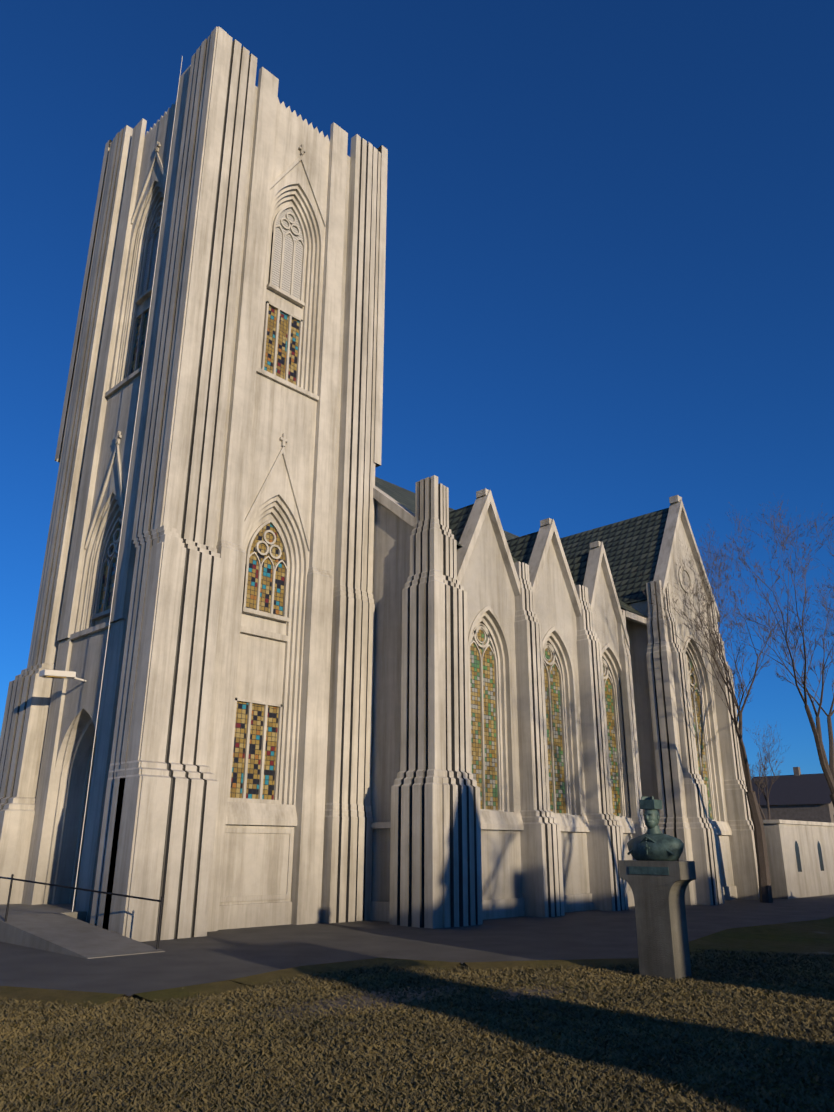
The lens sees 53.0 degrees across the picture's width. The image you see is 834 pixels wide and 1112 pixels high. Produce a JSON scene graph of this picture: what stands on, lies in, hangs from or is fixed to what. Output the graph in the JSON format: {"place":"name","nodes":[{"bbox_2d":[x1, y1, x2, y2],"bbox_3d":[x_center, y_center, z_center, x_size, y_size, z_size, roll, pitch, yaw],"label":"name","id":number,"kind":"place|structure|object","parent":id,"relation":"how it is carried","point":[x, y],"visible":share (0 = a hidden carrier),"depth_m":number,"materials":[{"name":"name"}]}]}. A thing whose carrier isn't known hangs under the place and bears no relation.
{"place":"outdoors","nodes":[
{"label":"outdoors","id":0,"kind":"place"},
{"bbox_2d":[0,26,387,941],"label":"church tower","id":1,"kind":"structure","parent":0,"point":[194,748],"depth_m":24.25,"materials":[{"name":"white concrete"}]},
{"bbox_2d":[39,669,85,681],"bbox_3d":[-9.542,3.242,22.666,0.340,0.230,1.250,-17,-26,41],"label":"wall lamp","id":2,"kind":"object","parent":1,"relation":"attached to","point":[55,674],"visible":0.89,"depth_m":22.41,"materials":[{"name":"grey"}]},
{"bbox_2d":[0,894,833,997],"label":"asphalt path","id":3,"kind":"structure","parent":0,"point":[221,955],"depth_m":17.18,"materials":[{"name":"grey asphalt"}]},
{"bbox_2d":[0,904,164,958],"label":"entrance ramp","id":4,"kind":"structure","parent":3,"relation":"on","point":[65,931],"depth_m":17.20,"materials":[{"name":"concrete"}]},
{"bbox_2d":[0,874,162,948],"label":"handrail","id":5,"kind":"object","parent":4,"relation":"on","point":[129,896],"visible":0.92,"depth_m":17.31,"materials":[{"name":"black metal"}]},
{"bbox_2d":[0,916,833,1006],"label":"lawn edge","id":6,"kind":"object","parent":3,"relation":"on","point":[716,939],"depth_m":14.02,"materials":[{"name":"concrete"}]},
{"bbox_2d":[370,475,759,928],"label":"church nave","id":7,"kind":"structure","parent":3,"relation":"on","point":[549,709],"depth_m":27.45,"materials":[{"name":"white concrete"}]},
{"bbox_2d":[632,530,790,902],"bbox_3d":[11.909,5.764,33.355,6.442,15.041,10.690,-8,-21,23],"label":"tree","id":8,"kind":"object","parent":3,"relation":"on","point":[765,888],"visible":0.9,"depth_m":31.89,"materials":[{"name":"brown plant"}]},
{"bbox_2d":[743,721,785,819],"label":"tree","id":9,"kind":"object","parent":3,"relation":"on","point":[764,785],"visible":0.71,"depth_m":42.52,"materials":[{"name":"brown plant"}]},
{"bbox_2d":[762,819,833,898],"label":"annex wall","id":10,"kind":"structure","parent":3,"relation":"on","point":[801,858],"depth_m":35.31,"materials":[{"name":"concrete"}]},
{"bbox_2d":[0,919,833,1111],"bbox_3d":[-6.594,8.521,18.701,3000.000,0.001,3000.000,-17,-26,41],"label":"lawn","id":11,"kind":"structure","parent":0,"point":[816,940],"depth_m":8.80,"materials":[{"name":"green plant"}]},
{"bbox_2d":[248,985,566,1020],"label":"bare soil patches","id":12,"kind":"object","parent":11,"relation":"on","point":[391,998],"visible":0.24,"depth_m":11.34,"materials":[{"name":"brown soil"}]},
{"bbox_2d":[619,860,695,980],"bbox_3d":[3.991,5.921,13.696,1.100,1.750,0.552,-17,-26,41],"label":"bust pedestal","id":13,"kind":"object","parent":11,"relation":"on","point":[658,888],"visible":0.96,"depth_m":13.50,"materials":[{"name":"stone"}]},
{"bbox_2d":[627,796,683,860],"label":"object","id":14,"kind":"object","parent":13,"relation":"on","point":[653,843],"visible":1,"depth_m":13.95,"materials":[{"name":"teal metal"}]},
{"bbox_2d":[683,499,833,806],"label":"tree","id":15,"kind":"object","parent":11,"relation":"on","point":[827,769],"visible":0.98,"depth_m":28.35,"materials":[{"name":"brown plant"}]},
{"bbox_2d":[782,576,833,635],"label":"shadow tree","id":16,"kind":"object","parent":11,"relation":"on","point":[817,618],"visible":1,"depth_m":22.98,"materials":[{"name":"brown plant"}]},
{"bbox_2d":[794,517,833,654],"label":"shadow tree","id":17,"kind":"object","parent":11,"relation":"on","point":[823,565],"visible":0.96,"depth_m":23.74,"materials":[{"name":"brown plant"}]},
{"bbox_2d":[0,0,833,777],"label":"sky","id":18,"kind":"structure","parent":0,"point":[609,263],"materials":[{"name":"blue"}]},
{"bbox_2d":[751,767,833,822],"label":"distant houses","id":19,"kind":"structure","parent":0,"point":[797,796],"depth_m":93.59,"materials":[{"name":"paint"}]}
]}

